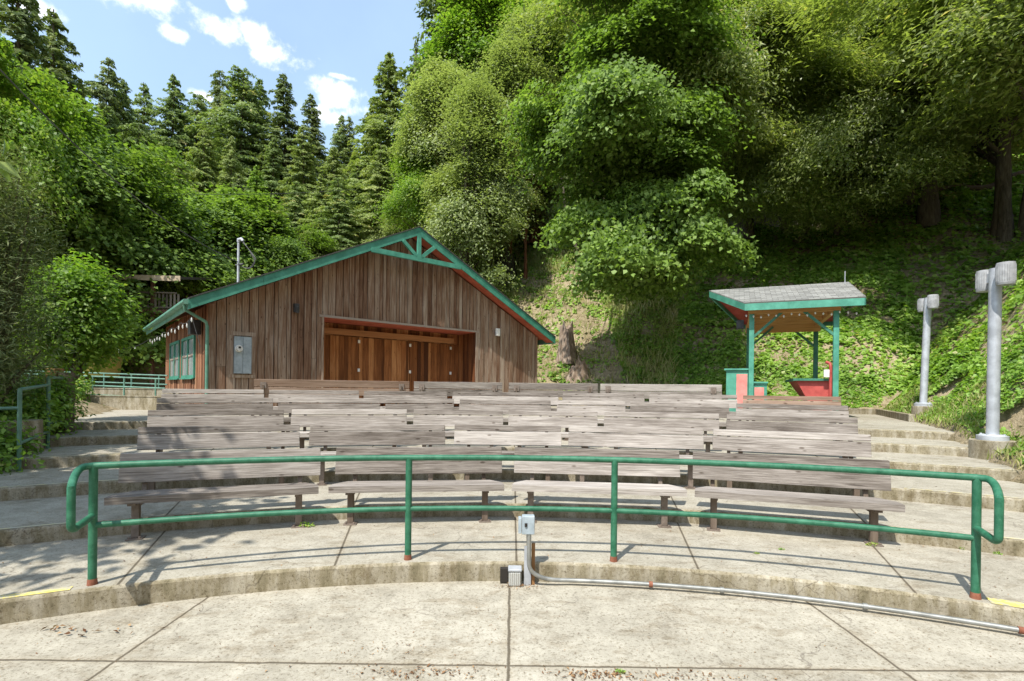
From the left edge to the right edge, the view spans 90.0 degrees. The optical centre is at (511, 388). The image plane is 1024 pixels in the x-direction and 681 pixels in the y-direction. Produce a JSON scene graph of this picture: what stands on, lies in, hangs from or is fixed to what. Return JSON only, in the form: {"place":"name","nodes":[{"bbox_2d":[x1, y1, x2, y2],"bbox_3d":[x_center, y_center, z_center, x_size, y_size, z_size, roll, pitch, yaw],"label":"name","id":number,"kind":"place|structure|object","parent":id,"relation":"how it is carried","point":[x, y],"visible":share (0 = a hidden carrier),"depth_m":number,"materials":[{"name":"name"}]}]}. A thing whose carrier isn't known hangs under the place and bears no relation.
{"place":"outdoors","nodes":[
{"label":"outdoors","id":0,"kind":"place"},
{"bbox_2d":[0,0,439,177],"label":"sky","id":1,"kind":"structure","parent":0,"point":[332,51],"materials":[{"name":"blue"}]},
{"bbox_2d":[143,226,555,406],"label":"barn","id":2,"kind":"structure","parent":0,"point":[416,304],"depth_m":17.46,"materials":[{"name":"brown wood"}]},
{"bbox_2d":[179,335,195,378],"bbox_3d":[-10.404,-0.974,16.409,0.120,1.360,2.330,1,0,-41],"label":"window","id":3,"kind":"structure","parent":2,"relation":"in","point":[188,344],"depth_m":16.36,"materials":[{"name":"green paint"}]},
{"bbox_2d":[323,335,357,403],"bbox_3d":[-6.056,-0.562,17.442,1.688,2.480,0.060,1,0,-41],"label":"folding door","id":4,"kind":"structure","parent":2,"relation":"in","point":[340,352],"depth_m":17.57,"materials":[{"name":"brown wood"}]},
{"bbox_2d":[358,337,408,406],"bbox_3d":[-4.656,-0.545,18.645,2.056,2.480,0.080,1,0,-41],"label":"folding door","id":5,"kind":"structure","parent":2,"relation":"in","point":[378,359],"depth_m":18.62,"materials":[{"name":"brown wood"}]},
{"bbox_2d":[409,341,449,403],"bbox_3d":[-3.198,-0.528,19.912,1.859,2.480,0.080,1,0,-41],"label":"folding door","id":6,"kind":"structure","parent":2,"relation":"in","point":[428,362],"depth_m":19.86,"materials":[{"name":"brown wood"}]},
{"bbox_2d":[0,581,1023,680],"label":"stage floor","id":7,"kind":"structure","parent":0,"point":[616,624],"depth_m":3.51,"materials":[{"name":"concrete"}]},
{"bbox_2d":[0,421,1023,632],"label":"terrace risers","id":8,"kind":"object","parent":7,"relation":"on","point":[31,607],"visible":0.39,"depth_m":4.95,"materials":[{"name":"concrete"}]},
{"bbox_2d":[518,514,534,584],"bbox_3d":[0.128,1.414,4.468,0.150,0.620,0.123,1,0,0],"label":"outlet post","id":9,"kind":"object","parent":7,"relation":"on","point":[526,524],"visible":0.98,"depth_m":4.46,"materials":[{"name":"metal"}]},
{"bbox_2d":[527,535,1023,633],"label":"conduit","id":10,"kind":"object","parent":7,"relation":"on","point":[866,606],"visible":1,"depth_m":4.19,"materials":[{"name":"metal"}]},
{"bbox_2d":[0,406,1023,608],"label":"terrace floor","id":11,"kind":"structure","parent":0,"point":[908,567],"depth_m":5.25,"materials":[{"name":"concrete"}]},
{"bbox_2d":[0,376,64,470],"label":"railing","id":12,"kind":"object","parent":11,"relation":"on","point":[18,407],"visible":0.59,"depth_m":7.21,"materials":[{"name":"green metal"}]},
{"bbox_2d":[44,368,74,432],"bbox_3d":[-8.481,0.289,9.600,0.400,1.320,0.200,1,0,0],"label":"timber post","id":13,"kind":"object","parent":11,"relation":"on","point":[68,380],"visible":0.24,"depth_m":9.56,"materials":[{"name":"brown wood"}]},
{"bbox_2d":[83,395,182,409],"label":"retaining wall","id":14,"kind":"structure","parent":11,"relation":"on","point":[123,402],"depth_m":15.20,"materials":[{"name":"concrete"}]},
{"bbox_2d":[161,389,263,415],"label":"bench","id":15,"kind":"object","parent":11,"relation":"on","point":[175,395],"visible":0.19,"depth_m":11.22,"materials":[{"name":"grey wood"}]},
{"bbox_2d":[104,448,320,540],"bbox_3d":[-3.089,1.099,5.473,1.948,0.827,0.534,1,0,-20],"label":"bench","id":16,"kind":"object","parent":11,"relation":"on","point":[137,499],"visible":0.92,"depth_m":5.46,"materials":[{"name":"grey wood"}]},
{"bbox_2d":[156,398,272,415],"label":"bench","id":17,"kind":"object","parent":11,"relation":"on","point":[172,406],"visible":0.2,"depth_m":9.82,"materials":[{"name":"grey wood"}]},
{"bbox_2d":[147,410,283,451],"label":"bench","id":18,"kind":"object","parent":11,"relation":"on","point":[168,418],"visible":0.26,"depth_m":8.40,"materials":[{"name":"grey wood"}]},
{"bbox_2d":[137,425,299,489],"bbox_3d":[-3.922,0.931,6.893,1.952,0.831,0.534,1,0,-22],"label":"bench","id":19,"kind":"object","parent":11,"relation":"on","point":[158,439],"visible":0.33,"depth_m":7.00,"materials":[{"name":"grey wood"}]},
{"bbox_2d":[268,390,358,414],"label":"bench","id":20,"kind":"object","parent":11,"relation":"on","point":[275,395],"visible":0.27,"depth_m":11.93,"materials":[{"name":"grey wood"}]},
{"bbox_2d":[278,398,379,431],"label":"bench","id":21,"kind":"object","parent":11,"relation":"on","point":[312,403],"visible":0.41,"depth_m":10.49,"materials":[{"name":"grey wood"}]},
{"bbox_2d":[254,379,408,414],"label":"bench","id":22,"kind":"object","parent":11,"relation":"on","point":[282,384],"visible":0.43,"depth_m":13.55,"materials":[{"name":"grey wood"}]},
{"bbox_2d":[291,409,406,448],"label":"bench","id":23,"kind":"object","parent":11,"relation":"on","point":[305,420],"visible":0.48,"depth_m":9.05,"materials":[{"name":"grey wood"}]},
{"bbox_2d":[309,424,444,485],"bbox_3d":[-1.954,0.955,7.462,1.959,0.830,0.534,1,0,-11],"label":"bench","id":24,"kind":"object","parent":11,"relation":"on","point":[406,434],"visible":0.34,"depth_m":7.59,"materials":[{"name":"grey wood"}]},
{"bbox_2d":[364,391,446,414],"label":"bench","id":25,"kind":"object","parent":11,"relation":"on","point":[382,396],"visible":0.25,"depth_m":12.44,"materials":[{"name":"grey wood"}]},
{"bbox_2d":[328,447,503,525],"bbox_3d":[-1.076,1.120,5.958,1.956,0.833,0.534,1,0,-7],"label":"bench","id":26,"kind":"object","parent":11,"relation":"on","point":[349,489],"visible":0.92,"depth_m":6.02,"materials":[{"name":"grey wood"}]},
{"bbox_2d":[385,399,453,438],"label":"bench","id":27,"kind":"object","parent":11,"relation":"on","point":[410,408],"visible":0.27,"depth_m":10.91,"materials":[{"name":"grey wood"}]},
{"bbox_2d":[413,409,502,446],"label":"bench","id":28,"kind":"object","parent":11,"relation":"on","point":[449,417],"visible":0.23,"depth_m":9.39,"materials":[{"name":"grey wood"}]},
{"bbox_2d":[414,382,501,414],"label":"bench","id":29,"kind":"object","parent":11,"relation":"on","point":[449,388],"visible":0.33,"depth_m":14.25,"materials":[{"name":"grey wood"}]},
{"bbox_2d":[459,399,550,430],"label":"bench","id":30,"kind":"object","parent":11,"relation":"on","point":[471,404],"visible":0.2,"depth_m":11.05,"materials":[{"name":"grey wood"}]},
{"bbox_2d":[452,392,558,416],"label":"bench","id":31,"kind":"object","parent":11,"relation":"on","point":[496,396],"visible":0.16,"depth_m":12.64,"materials":[{"name":"grey wood"}]},
{"bbox_2d":[454,424,560,480],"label":"bench","id":32,"kind":"object","parent":11,"relation":"on","point":[546,436],"visible":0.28,"depth_m":7.81,"materials":[{"name":"grey wood"}]},
{"bbox_2d":[66,455,1003,599],"bbox_3d":[0.145,1.084,4.130,6.876,0.946,1.142,1,0,0],"label":"railing","id":33,"kind":"object","parent":11,"relation":"on","point":[90,519],"visible":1,"depth_m":4.28,"materials":[{"name":"green metal"}]},
{"bbox_2d":[508,410,597,448],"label":"bench","id":34,"kind":"object","parent":11,"relation":"on","point":[537,418],"visible":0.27,"depth_m":9.42,"materials":[{"name":"grey wood"}]},
{"bbox_2d":[509,383,597,416],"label":"bench","id":35,"kind":"object","parent":11,"relation":"on","point":[560,389],"visible":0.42,"depth_m":14.29,"materials":[{"name":"grey wood"}]},
{"bbox_2d":[557,400,624,440],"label":"bench","id":36,"kind":"object","parent":11,"relation":"on","point":[563,405],"visible":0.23,"depth_m":10.96,"materials":[{"name":"grey wood"}]},
{"bbox_2d":[512,447,686,527],"bbox_3d":[0.986,1.143,5.984,1.962,0.835,0.534,1,0,6],"label":"bench","id":37,"kind":"object","parent":11,"relation":"on","point":[664,492],"visible":0.83,"depth_m":6.07,"materials":[{"name":"grey wood"}]},
{"bbox_2d":[562,393,644,417],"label":"bench","id":38,"kind":"object","parent":11,"relation":"on","point":[592,396],"visible":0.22,"depth_m":12.52,"materials":[{"name":"grey wood"}]},
{"bbox_2d":[568,426,703,488],"bbox_3d":[1.809,0.999,7.515,1.973,0.831,0.534,1,0,9],"label":"bench","id":39,"kind":"object","parent":11,"relation":"on","point":[688,439],"visible":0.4,"depth_m":7.64,"materials":[{"name":"grey wood"}]},
{"bbox_2d":[600,384,721,419],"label":"bench","id":40,"kind":"object","parent":11,"relation":"on","point":[682,388],"visible":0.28,"depth_m":13.84,"materials":[{"name":"grey wood"}]},
{"bbox_2d":[604,411,718,451],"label":"bench","id":41,"kind":"object","parent":11,"relation":"on","point":[656,421],"visible":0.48,"depth_m":9.14,"materials":[{"name":"grey wood"}]},
{"bbox_2d":[630,402,728,435],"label":"bench","id":42,"kind":"object","parent":11,"relation":"on","point":[721,410],"visible":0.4,"depth_m":10.62,"materials":[{"name":"grey wood"}]},
{"bbox_2d":[649,394,736,414],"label":"bench","id":43,"kind":"object","parent":11,"relation":"on","point":[709,399],"visible":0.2,"depth_m":12.08,"materials":[{"name":"grey wood"}]},
{"bbox_2d":[709,271,865,411],"bbox_3d":[8.737,-1.401,17.016,4.120,4.550,4.800,1,0,24],"label":"kiosk","id":44,"kind":"object","parent":11,"relation":"on","point":[813,308],"visible":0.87,"depth_m":15.48,"materials":[{"name":"teal wood"}]},
{"bbox_2d":[726,415,857,457],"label":"bench","id":45,"kind":"object","parent":11,"relation":"on","point":[791,424],"visible":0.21,"depth_m":8.56,"materials":[{"name":"grey wood"}]},
{"bbox_2d":[743,395,840,420],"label":"bench","id":46,"kind":"object","parent":11,"relation":"on","point":[835,401],"visible":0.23,"depth_m":11.43,"materials":[{"name":"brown wood"}]},
{"bbox_2d":[713,429,871,495],"bbox_3d":[3.797,1.023,6.999,1.963,0.831,0.534,1,0,20],"label":"bench","id":47,"kind":"object","parent":11,"relation":"on","point":[849,447],"visible":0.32,"depth_m":7.11,"materials":[{"name":"grey wood"}]},
{"bbox_2d":[736,403,848,440],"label":"bench","id":48,"kind":"object","parent":11,"relation":"on","point":[812,411],"visible":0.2,"depth_m":9.99,"materials":[{"name":"grey wood"}]},
{"bbox_2d":[693,452,904,546],"bbox_3d":[3.003,1.168,5.555,1.965,0.833,0.534,1,0,18],"label":"bench","id":49,"kind":"object","parent":11,"relation":"on","point":[874,507],"visible":0.85,"depth_m":5.55,"materials":[{"name":"grey wood"}]},
{"bbox_2d":[968,261,1016,459],"bbox_3d":[8.110,-0.368,8.615,0.728,3.350,0.620,1,0,-34],"label":"street lamp","id":50,"kind":"object","parent":11,"relation":"on","point":[991,281],"visible":0.91,"depth_m":8.53,"materials":[{"name":"metal"}]},
{"bbox_2d":[1,165,1023,483],"bbox_3d":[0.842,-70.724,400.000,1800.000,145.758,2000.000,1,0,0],"label":"ground","id":51,"kind":"structure","parent":0,"point":[1013,417],"depth_m":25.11,"materials":[{"name":"green plant"}]},
{"bbox_2d":[0,0,54,78],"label":"conifer","id":52,"kind":"object","parent":51,"relation":"on","point":[29,41],"visible":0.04,"depth_m":42.65,"materials":[{"name":"green plant"}]},
{"bbox_2d":[0,410,62,475],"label":"bush","id":53,"kind":"object","parent":51,"relation":"on","point":[9,449],"visible":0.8,"depth_m":7.28,"materials":[{"name":"green plant"}]},
{"bbox_2d":[0,371,87,442],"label":"bush","id":54,"kind":"object","parent":51,"relation":"on","point":[40,404],"visible":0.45,"depth_m":8.38,"materials":[{"name":"green plant"}]},
{"bbox_2d":[0,115,96,414],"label":"juniper","id":55,"kind":"object","parent":51,"relation":"on","point":[16,285],"visible":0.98,"depth_m":8.16,"materials":[{"name":"plant"}]},
{"bbox_2d":[0,33,102,353],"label":"maple tree","id":56,"kind":"object","parent":51,"relation":"on","point":[20,112],"visible":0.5,"depth_m":20.21,"materials":[{"name":"green plant"}]},
{"bbox_2d":[2,362,102,434],"bbox_3d":[-8.649,0.344,9.208,1.866,1.665,1.849,1,0,36],"label":"bush","id":57,"kind":"object","parent":51,"relation":"on","point":[63,385],"visible":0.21,"depth_m":9.24,"materials":[{"name":"green plant"}]},
{"bbox_2d":[34,8,96,138],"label":"conifer","id":58,"kind":"object","parent":51,"relation":"on","point":[58,65],"visible":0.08,"depth_m":48.45,"materials":[{"name":"green plant"}]},
{"bbox_2d":[4,248,153,383],"bbox_3d":[-8.904,-1.500,10.506,2.431,2.854,2.408,1,0,0],"label":"bush","id":59,"kind":"object","parent":51,"relation":"on","point":[98,328],"visible":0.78,"depth_m":10.18,"materials":[{"name":"green plant"}]},
{"bbox_2d":[81,57,129,152],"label":"conifer","id":60,"kind":"object","parent":51,"relation":"on","point":[103,93],"visible":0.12,"depth_m":62.03,"materials":[{"name":"green plant"}]},
{"bbox_2d":[2,60,212,370],"bbox_3d":[-22.681,-7.205,24.622,14.510,14.854,12.197,1,0,-28],"label":"maple tree","id":61,"kind":"object","parent":51,"relation":"on","point":[107,240],"visible":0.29,"depth_m":23.16,"materials":[{"name":"green plant"}]},
{"bbox_2d":[4,150,245,385],"bbox_3d":[-20.617,-5.923,27.631,14.118,12.341,12.161,1,0,31],"label":"maple tree","id":62,"kind":"object","parent":51,"relation":"on","point":[165,210],"visible":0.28,"depth_m":25.02,"materials":[{"name":"green plant"}]},
{"bbox_2d":[27,274,229,387],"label":"house","id":63,"kind":"structure","parent":51,"relation":"on","point":[160,370],"depth_m":23.96,"materials":[{"name":"beige paint"}]},
{"bbox_2d":[128,82,168,150],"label":"conifer","id":64,"kind":"object","parent":51,"relation":"on","point":[140,101],"visible":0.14,"depth_m":71.50,"materials":[{"name":"green plant"}]},
{"bbox_2d":[136,73,195,183],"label":"conifer","id":65,"kind":"object","parent":51,"relation":"on","point":[175,116],"visible":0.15,"depth_m":64.03,"materials":[{"name":"green plant"}]},
{"bbox_2d":[169,91,221,176],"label":"conifer","id":66,"kind":"object","parent":51,"relation":"on","point":[200,103],"visible":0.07,"depth_m":68.31,"materials":[{"name":"green plant"}]},
{"bbox_2d":[183,130,221,200],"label":"conifer","id":67,"kind":"object","parent":51,"relation":"on","point":[204,166],"visible":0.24,"depth_m":55.79,"materials":[{"name":"green plant"}]},
{"bbox_2d":[123,182,319,290],"bbox_3d":[-18.772,-6.925,34.144,14.795,13.813,17.176,1,0,-2],"label":"maple tree","id":68,"kind":"object","parent":51,"relation":"on","point":[226,216],"visible":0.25,"depth_m":31.23,"materials":[{"name":"green plant"}]},
{"bbox_2d":[214,135,247,193],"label":"conifer","id":69,"kind":"object","parent":51,"relation":"on","point":[229,158],"visible":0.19,"depth_m":53.58,"materials":[{"name":"green plant"}]},
{"bbox_2d":[184,64,281,203],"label":"conifer","id":70,"kind":"object","parent":51,"relation":"on","point":[245,118],"visible":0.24,"depth_m":65.65,"materials":[{"name":"green plant"}]},
{"bbox_2d":[247,138,289,213],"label":"conifer","id":71,"kind":"object","parent":51,"relation":"on","point":[272,171],"visible":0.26,"depth_m":54.47,"materials":[{"name":"green plant"}]},
{"bbox_2d":[220,210,338,275],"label":"maple tree","id":72,"kind":"object","parent":51,"relation":"on","point":[295,254],"visible":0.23,"depth_m":34.45,"materials":[{"name":"green plant"}]},
{"bbox_2d":[251,73,324,193],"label":"conifer","id":73,"kind":"object","parent":51,"relation":"on","point":[285,138],"visible":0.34,"depth_m":66.55,"materials":[{"name":"green plant"}]},
{"bbox_2d":[270,181,311,234],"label":"conifer","id":74,"kind":"object","parent":51,"relation":"on","point":[297,209],"visible":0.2,"depth_m":43.85,"materials":[{"name":"green plant"}]},
{"bbox_2d":[275,126,320,234],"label":"conifer","id":75,"kind":"object","parent":51,"relation":"on","point":[302,152],"visible":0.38,"depth_m":53.21,"materials":[{"name":"green plant"}]},
{"bbox_2d":[297,174,336,241],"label":"conifer","id":76,"kind":"object","parent":51,"relation":"on","point":[319,199],"visible":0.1,"depth_m":41.68,"materials":[{"name":"green plant"}]},
{"bbox_2d":[297,93,339,189],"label":"conifer","id":77,"kind":"object","parent":51,"relation":"on","point":[313,114],"visible":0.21,"depth_m":72.94,"materials":[{"name":"green plant"}]},
{"bbox_2d":[297,177,373,252],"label":"conifer","id":78,"kind":"object","parent":51,"relation":"on","point":[336,227],"visible":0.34,"depth_m":39.50,"materials":[{"name":"green plant"}]},
{"bbox_2d":[327,115,355,191],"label":"conifer","id":79,"kind":"object","parent":51,"relation":"on","point":[336,138],"visible":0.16,"depth_m":80.07,"materials":[{"name":"green plant"}]},
{"bbox_2d":[329,51,405,229],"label":"conifer","id":80,"kind":"object","parent":51,"relation":"on","point":[377,122],"visible":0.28,"depth_m":47.23,"materials":[{"name":"green plant"}]},
{"bbox_2d":[342,143,410,247],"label":"conifer","id":81,"kind":"object","parent":51,"relation":"on","point":[367,219],"visible":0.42,"depth_m":41.15,"materials":[{"name":"green plant"}]},
{"bbox_2d":[369,143,442,230],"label":"oak tree","id":82,"kind":"object","parent":51,"relation":"on","point":[408,209],"visible":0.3,"depth_m":35.29,"materials":[{"name":"green plant"}]},
{"bbox_2d":[381,52,483,202],"bbox_3d":[-4.538,-14.961,36.039,8.982,17.677,7.681,1,0,27],"label":"oak tree","id":83,"kind":"object","parent":51,"relation":"on","point":[418,137],"visible":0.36,"depth_m":34.70,"materials":[{"name":"green plant"}]},
{"bbox_2d":[387,0,491,180],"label":"redwood","id":84,"kind":"object","parent":51,"relation":"on","point":[431,6],"visible":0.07,"depth_m":44.53,"materials":[{"name":"green plant"}]},
{"bbox_2d":[404,0,542,80],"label":"oak tree","id":85,"kind":"object","parent":51,"relation":"on","point":[470,23],"visible":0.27,"depth_m":42.42,"materials":[{"name":"green plant"}]},
{"bbox_2d":[407,65,543,294],"bbox_3d":[-2.990,-11.813,32.015,8.066,16.705,9.454,1,0,-36],"label":"oak tree","id":86,"kind":"object","parent":51,"relation":"on","point":[475,109],"visible":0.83,"depth_m":30.90,"materials":[{"name":"green plant"}]},
{"bbox_2d":[453,125,538,286],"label":"oak tree","id":87,"kind":"object","parent":51,"relation":"on","point":[519,196],"visible":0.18,"depth_m":32.84,"materials":[{"name":"green plant"}]},
{"bbox_2d":[1,184,1023,680],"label":"leaf litter","id":88,"kind":"object","parent":51,"relation":"on","point":[537,586],"visible":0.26,"depth_m":3.48,"materials":[{"name":"brown plant"}]},
{"bbox_2d":[463,27,562,254],"bbox_3d":[-0.236,-16.500,37.048,8.114,17.862,9.488,1,0,-9],"label":"oak tree","id":89,"kind":"object","parent":51,"relation":"on","point":[516,74],"visible":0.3,"depth_m":35.45,"materials":[{"name":"green plant"}]},
{"bbox_2d":[509,122,562,278],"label":"oak tree","id":90,"kind":"object","parent":51,"relation":"on","point":[537,204],"visible":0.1,"depth_m":35.82,"materials":[{"name":"green plant"}]},
{"bbox_2d":[490,0,589,209],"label":"oak tree","id":91,"kind":"object","parent":51,"relation":"on","point":[518,21],"visible":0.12,"depth_m":38.82,"materials":[{"name":"green plant"}]},
{"bbox_2d":[528,74,591,250],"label":"oak tree","id":92,"kind":"object","parent":51,"relation":"on","point":[548,201],"visible":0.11,"depth_m":37.59,"materials":[{"name":"green plant"}]},
{"bbox_2d":[508,0,619,75],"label":"bay tree","id":93,"kind":"object","parent":51,"relation":"on","point":[554,16],"visible":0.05,"depth_m":34.41,"materials":[{"name":"green plant"}]},
{"bbox_2d":[555,319,577,363],"bbox_3d":[2.978,-2.478,27.166,1.141,2.389,1.141,1,0,-44],"label":"tree stump","id":94,"kind":"object","parent":51,"relation":"on","point":[566,351],"visible":0.94,"depth_m":26.84,"materials":[{"name":"brown wood"}]},
{"bbox_2d":[488,0,765,309],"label":"maple tree","id":95,"kind":"object","parent":51,"relation":"on","point":[607,106],"visible":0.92,"depth_m":19.55,"materials":[{"name":"green plant"}]},
{"bbox_2d":[580,119,767,296],"bbox_3d":[9.307,-7.380,24.043,15.367,6.936,7.756,1,0,-45],"label":"maple tree","id":96,"kind":"object","parent":51,"relation":"on","point":[701,237],"visible":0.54,"depth_m":19.57,"materials":[{"name":"green plant"}]},
{"bbox_2d":[618,0,877,239],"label":"bay tree","id":97,"kind":"object","parent":51,"relation":"on","point":[763,133],"visible":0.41,"depth_m":22.30,"materials":[{"name":"green plant"}]},
{"bbox_2d":[478,153,1023,463],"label":"ground cover","id":98,"kind":"object","parent":51,"relation":"on","point":[1012,361],"visible":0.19,"depth_m":24.96,"materials":[{"name":"green plant"}]},
{"bbox_2d":[704,1,902,242],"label":"bay tree","id":99,"kind":"object","parent":51,"relation":"on","point":[789,204],"visible":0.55,"depth_m":25.10,"materials":[{"name":"green plant"}]},
{"bbox_2d":[815,11,941,226],"bbox_3d":[23.817,-20.111,31.197,24.195,21.786,22.726,1,0,-7],"label":"bay tree","id":100,"kind":"object","parent":51,"relation":"on","point":[928,211],"depth_m":29.29,"materials":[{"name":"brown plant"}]},
{"bbox_2d":[751,0,1018,234],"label":"bay tree","id":101,"kind":"object","parent":51,"relation":"on","point":[857,170],"visible":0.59,"depth_m":23.48,"materials":[{"name":"green plant"}]},
{"bbox_2d":[762,0,1023,166],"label":"bay tree","id":102,"kind":"object","parent":51,"relation":"on","point":[949,32],"visible":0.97,"depth_m":18.81,"materials":[{"name":"green plant"}]},
{"bbox_2d":[808,0,1023,205],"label":"bay tree","id":103,"kind":"object","parent":51,"relation":"on","point":[908,202],"visible":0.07,"depth_m":24.48,"materials":[{"name":"green plant"}]},
{"bbox_2d":[911,294,938,419],"bbox_3d":[11.288,-0.821,14.055,0.519,3.370,0.845,1,0,27],"label":"street lamp","id":104,"kind":"object","parent":51,"relation":"on","point":[927,305],"visible":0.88,"depth_m":13.93,"materials":[{"name":"metal"}]},
{"bbox_2d":[855,3,1023,237],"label":"bay tree","id":105,"kind":"object","parent":51,"relation":"on","point":[1001,164],"visible":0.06,"depth_m":27.34,"materials":[{"name":"green plant"}]},
{"bbox_2d":[996,112,1013,243],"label":"bare tree","id":106,"kind":"object","parent":51,"relation":"on","point":[1004,229],"visible":0.49,"depth_m":26.58,"materials":[{"name":"brown plant"}]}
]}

